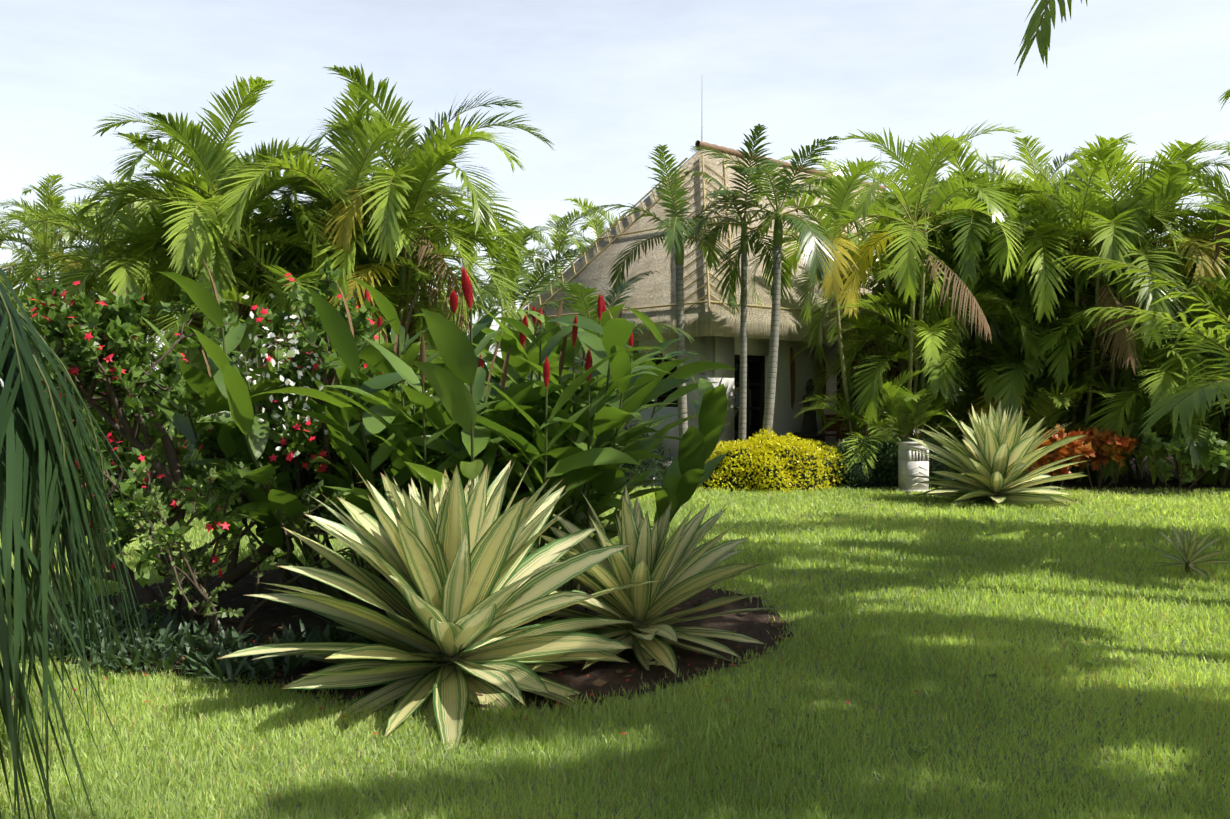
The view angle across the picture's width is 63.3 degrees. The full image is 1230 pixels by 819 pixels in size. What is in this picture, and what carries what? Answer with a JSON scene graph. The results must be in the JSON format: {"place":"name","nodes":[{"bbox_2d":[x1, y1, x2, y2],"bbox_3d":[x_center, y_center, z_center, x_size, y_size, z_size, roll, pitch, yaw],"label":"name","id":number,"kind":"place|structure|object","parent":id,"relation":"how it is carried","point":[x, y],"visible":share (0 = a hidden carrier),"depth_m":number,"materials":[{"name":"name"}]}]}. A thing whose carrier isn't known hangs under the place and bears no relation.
{"place":"outdoors","nodes":[
{"label":"outdoors","id":0,"kind":"place"},
{"bbox_2d":[0,449,1229,818],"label":"lawn ground","id":1,"kind":"structure","parent":0,"point":[552,765],"depth_m":4.85,"materials":[{"name":"green plant"}]},
{"bbox_2d":[0,206,60,356],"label":"palm tree","id":2,"kind":"object","parent":1,"relation":"on","point":[13,251],"visible":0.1,"depth_m":29.83,"materials":[{"name":"green plant"}]},
{"bbox_2d":[0,173,169,365],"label":"palm tree","id":3,"kind":"object","parent":1,"relation":"on","point":[45,234],"visible":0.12,"depth_m":25.09,"materials":[{"name":"green plant"}]},
{"bbox_2d":[0,268,186,818],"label":"weeping palm","id":4,"kind":"object","parent":1,"relation":"on","point":[43,493],"visible":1,"depth_m":3.75,"materials":[{"name":"green plant"}]},
{"bbox_2d":[3,399,199,472],"bbox_3d":[-13.737,0.872,21.355,15.184,3.016,2.887,0,1,2],"label":"hedge","id":5,"kind":"object","parent":1,"relation":"on","point":[190,447],"depth_m":20.54,"materials":[{"name":"green plant"}]},
{"bbox_2d":[0,131,279,495],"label":"areca palm","id":6,"kind":"object","parent":1,"relation":"on","point":[126,282],"visible":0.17,"depth_m":14.79,"materials":[{"name":"green plant"}]},
{"bbox_2d":[59,157,321,396],"bbox_3d":[-9.674,-2.216,23.892,6.954,7.542,6.705,0,1,2],"label":"palm tree","id":7,"kind":"object","parent":1,"relation":"on","point":[90,188],"depth_m":23.30,"materials":[{"name":"green plant"}]},
{"bbox_2d":[70,64,555,473],"bbox_3d":[-4.236,-1.479,14.420,6.767,6.263,6.065,0,1,2],"label":"areca palm","id":8,"kind":"object","parent":1,"relation":"on","point":[359,217],"visible":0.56,"depth_m":13.54,"materials":[{"name":"green plant"}]},
{"bbox_2d":[20,567,793,710],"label":"planting bed soil","id":9,"kind":"structure","parent":1,"relation":"on","point":[270,616],"depth_m":6.66,"materials":[{"name":"brown soil"}]},
{"bbox_2d":[11,591,388,684],"bbox_3d":[-2.768,1.393,6.299,3.116,0.232,1.565,0,1,12],"label":"bed groundcover","id":10,"kind":"object","parent":9,"relation":"on","point":[159,634],"visible":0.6,"depth_m":6.06,"materials":[{"name":"green plant"}]},
{"bbox_2d":[0,257,506,624],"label":"flowering shrub","id":11,"kind":"object","parent":9,"relation":"on","point":[90,336],"visible":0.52,"depth_m":6.85,"materials":[{"name":"green plant"}]},
{"bbox_2d":[127,461,381,642],"bbox_3d":[-2.441,0.934,6.210,1.837,1.203,1.638,0,1,16],"label":"shrub","id":12,"kind":"object","parent":9,"relation":"on","point":[154,504],"visible":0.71,"depth_m":6.29,"materials":[{"name":"green plant"}]},
{"bbox_2d":[141,292,540,591],"bbox_3d":[-1.917,0.273,8.158,3.438,2.464,3.212,0,1,2],"label":"red ginger clump","id":13,"kind":"object","parent":9,"relation":"on","point":[184,426],"visible":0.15,"depth_m":7.39,"materials":[{"name":"green plant"}]},
{"bbox_2d":[217,459,663,755],"bbox_3d":[-0.904,0.945,5.592,2.206,1.365,2.211,0,1,18],"label":"agave plant","id":14,"kind":"object","parent":9,"relation":"on","point":[463,574],"visible":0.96,"depth_m":5.28,"materials":[{"name":"green plant"}]},
{"bbox_2d":[156,259,735,621],"bbox_3d":[-1.166,0.261,7.503,3.946,2.508,4.356,0,1,10],"label":"red ginger clump","id":15,"kind":"object","parent":9,"relation":"on","point":[570,434],"visible":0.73,"depth_m":6.72,"materials":[{"name":"green plant"}]},
{"bbox_2d":[528,484,782,674],"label":"agave plant","id":16,"kind":"object","parent":9,"relation":"on","point":[680,564],"visible":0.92,"depth_m":6.17,"materials":[{"name":"green plant"}]},
{"bbox_2d":[306,165,575,392],"bbox_3d":[-5.508,-2.227,27.305,8.374,7.582,6.638,-1,1,-43],"label":"palm tree","id":17,"kind":"object","parent":1,"relation":"on","point":[528,233],"visible":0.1,"depth_m":27.33,"materials":[{"name":"green plant"}]},
{"bbox_2d":[476,197,625,318],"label":"palm tree","id":18,"kind":"object","parent":1,"relation":"on","point":[563,237],"visible":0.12,"depth_m":28.43,"materials":[{"name":"green plant"}]},
{"bbox_2d":[490,269,701,401],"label":"young palm","id":19,"kind":"object","parent":1,"relation":"on","point":[580,304],"visible":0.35,"depth_m":16.41,"materials":[{"name":"green plant"}]},
{"bbox_2d":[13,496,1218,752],"bbox_3d":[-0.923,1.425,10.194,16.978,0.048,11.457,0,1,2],"label":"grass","id":20,"kind":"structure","parent":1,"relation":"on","point":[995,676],"depth_m":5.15,"materials":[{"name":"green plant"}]},
{"bbox_2d":[747,120,1040,477],"bbox_3d":[5.196,-1.783,18.975,5.801,7.325,7.500,0,1,2],"label":"areca palm","id":21,"kind":"object","parent":1,"relation":"on","point":[893,406],"visible":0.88,"depth_m":17.75,"materials":[{"name":"green plant"}]},
{"bbox_2d":[886,496,1088,504],"bbox_3d":[5.703,1.380,15.231,3.115,0.001,1.420,0,1,2],"label":"soil bed","id":22,"kind":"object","parent":1,"relation":"on","point":[984,503],"depth_m":15.14,"materials":[{"name":"brown soil"}]},
{"bbox_2d":[908,400,1089,507],"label":"agave plant","id":23,"kind":"object","parent":22,"relation":"on","point":[995,456],"visible":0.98,"depth_m":14.44,"materials":[{"name":"green plant"}]},
{"bbox_2d":[1014,0,1086,74],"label":"tall coconut palm","id":24,"kind":"object","parent":1,"relation":"on","point":[1042,35],"visible":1,"depth_m":6.37,"materials":[{"name":"green plant"}]},
{"bbox_2d":[1053,158,1229,436],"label":"palm tree","id":25,"kind":"object","parent":1,"relation":"on","point":[1197,396],"visible":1,"depth_m":11.10,"materials":[{"name":"green plant"}]},
{"bbox_2d":[1146,522,1229,577],"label":"agave plant","id":26,"kind":"object","parent":1,"relation":"on","point":[1189,544],"visible":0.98,"depth_m":8.91,"materials":[{"name":"green plant"}]},
{"bbox_2d":[0,0,1229,395],"label":"sky","id":27,"kind":"structure","parent":0,"point":[606,82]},
{"bbox_2d":[639,447,1229,495],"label":"border soil","id":28,"kind":"structure","parent":0,"point":[1145,482],"depth_m":18.00,"materials":[{"name":"brown soil"}]},
{"bbox_2d":[415,212,597,346],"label":"young palm","id":29,"kind":"object","parent":28,"relation":"on","point":[488,298],"visible":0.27,"depth_m":18.23,"materials":[{"name":"green plant"}]},
{"bbox_2d":[615,423,672,488],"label":"dark hedge","id":30,"kind":"object","parent":28,"relation":"on","point":[651,463],"visible":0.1,"depth_m":17.41,"materials":[{"name":"green plant"}]},
{"bbox_2d":[576,145,764,445],"bbox_3d":[1.048,-1.532,17.712,3.221,5.766,2.870,-1,1,-38],"label":"manila palm","id":31,"kind":"object","parent":28,"relation":"on","point":[674,238],"visible":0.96,"depth_m":17.57,"materials":[{"name":"green plant"}]},
{"bbox_2d":[496,132,960,473],"bbox_3d":[4.870,-3.391,26.318,14.500,9.200,7.000,-1,1,-42],"label":"thatched villa","id":32,"kind":"object","parent":28,"relation":"on","point":[711,328],"visible":0.27,"depth_m":21.31,"materials":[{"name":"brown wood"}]},
{"bbox_2d":[793,379,825,449],"bbox_3d":[4.224,0.168,21.615,0.520,1.670,0.520,-1,1,-42],"label":"stone guardian statue","id":33,"kind":"object","parent":32,"relation":"on","point":[809,429],"visible":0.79,"depth_m":21.49,"materials":[{"name":"grey stone"}]},
{"bbox_2d":[822,413,878,449],"bbox_3d":[5.354,0.536,22.683,1.500,0.900,0.500,-1,1,-42],"label":"teak bench","id":34,"kind":"object","parent":32,"relation":"on","point":[835,427],"visible":0.29,"depth_m":22.41,"materials":[{"name":"brown wood"}]},
{"bbox_2d":[669,123,831,441],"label":"manila palm","id":35,"kind":"object","parent":28,"relation":"on","point":[743,348],"visible":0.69,"depth_m":17.75,"materials":[{"name":"green plant"}]},
{"bbox_2d":[698,427,847,491],"bbox_3d":[2.566,0.985,17.222,3.215,1.357,2.010,0,1,2],"label":"yellow shrub","id":36,"kind":"object","parent":28,"relation":"on","point":[759,462],"visible":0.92,"depth_m":16.69,"materials":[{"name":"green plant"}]},
{"bbox_2d":[691,136,869,438],"bbox_3d":[2.879,-1.639,17.430,3.235,6.006,3.180,0,1,2],"label":"manila palm","id":37,"kind":"object","parent":28,"relation":"on","point":[815,260],"visible":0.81,"depth_m":17.35,"materials":[{"name":"green plant"}]},
{"bbox_2d":[821,436,961,488],"bbox_3d":[4.786,1.045,17.556,2.752,1.166,1.839,0,1,2],"label":"dark hedge","id":38,"kind":"object","parent":28,"relation":"on","point":[885,472],"visible":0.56,"depth_m":16.95,"materials":[{"name":"green plant"}]},
{"bbox_2d":[897,442,928,492],"bbox_3d":[4.926,0.952,16.460,0.400,0.825,0.400,0,1,-10],"label":"garden lantern","id":39,"kind":"object","parent":28,"relation":"on","point":[912,461],"visible":1,"depth_m":16.30,"materials":[{"name":"grey stone"}]},
{"bbox_2d":[782,135,1188,472],"bbox_3d":[6.917,-1.685,20.097,7.094,6.978,6.762,0,1,2],"label":"palm tree","id":40,"kind":"object","parent":28,"relation":"on","point":[968,261],"visible":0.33,"depth_m":18.55,"materials":[{"name":"green plant"}]},
{"bbox_2d":[839,135,1204,481],"bbox_3d":[8.820,-2.187,21.236,8.026,7.277,6.507,0,1,2],"label":"palm tree","id":41,"kind":"object","parent":28,"relation":"on","point":[1023,295],"visible":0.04,"depth_m":20.57,"materials":[{"name":"green plant"}]},
{"bbox_2d":[847,133,1229,487],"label":"palm tree","id":42,"kind":"object","parent":28,"relation":"on","point":[1123,225],"visible":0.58,"depth_m":17.43,"materials":[{"name":"green plant"}]},
{"bbox_2d":[1026,424,1095,490],"bbox_3d":[7.100,0.803,16.151,1.559,1.147,0.874,0,1,-27],"label":"croton","id":43,"kind":"object","parent":28,"relation":"on","point":[1074,448],"visible":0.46,"depth_m":16.15,"materials":[{"name":"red plant"}]},
{"bbox_2d":[1077,427,1138,489],"bbox_3d":[8.170,0.810,16.760,0.710,1.112,1.152,0,1,-18],"label":"croton","id":44,"kind":"object","parent":28,"relation":"on","point":[1103,441],"visible":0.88,"depth_m":16.68,"materials":[{"name":"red plant"}]},
{"bbox_2d":[1001,140,1229,484],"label":"palm tree","id":45,"kind":"object","parent":28,"relation":"on","point":[1166,373],"visible":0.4,"depth_m":17.13,"materials":[{"name":"green plant"}]},
{"bbox_2d":[1139,427,1229,491],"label":"shrub","id":46,"kind":"object","parent":28,"relation":"on","point":[1152,442],"visible":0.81,"depth_m":16.12,"materials":[{"name":"green plant"}]},
{"bbox_2d":[1150,199,1229,484],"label":"areca palm","id":47,"kind":"object","parent":28,"relation":"on","point":[1211,478],"visible":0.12,"depth_m":17.79,"materials":[{"name":"green plant"}]},
{"bbox_2d":[1218,88,1229,110],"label":"frond","id":48,"kind":"object","parent":28,"relation":"on","point":[1227,94],"visible":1,"depth_m":19.65,"materials":[{"name":"green plant"}]},
{"bbox_2d":[1207,208,1229,273],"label":"dry coconut fronds","id":49,"kind":"object","parent":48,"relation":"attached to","point":[1221,229],"visible":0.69,"depth_m":16.55,"materials":[{"name":"brown plant"}]},
{"bbox_2d":[1222,442,1229,468],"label":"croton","id":50,"kind":"object","parent":28,"relation":"on","point":[1226,445],"visible":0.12,"depth_m":16.14,"materials":[{"name":"green plant"}]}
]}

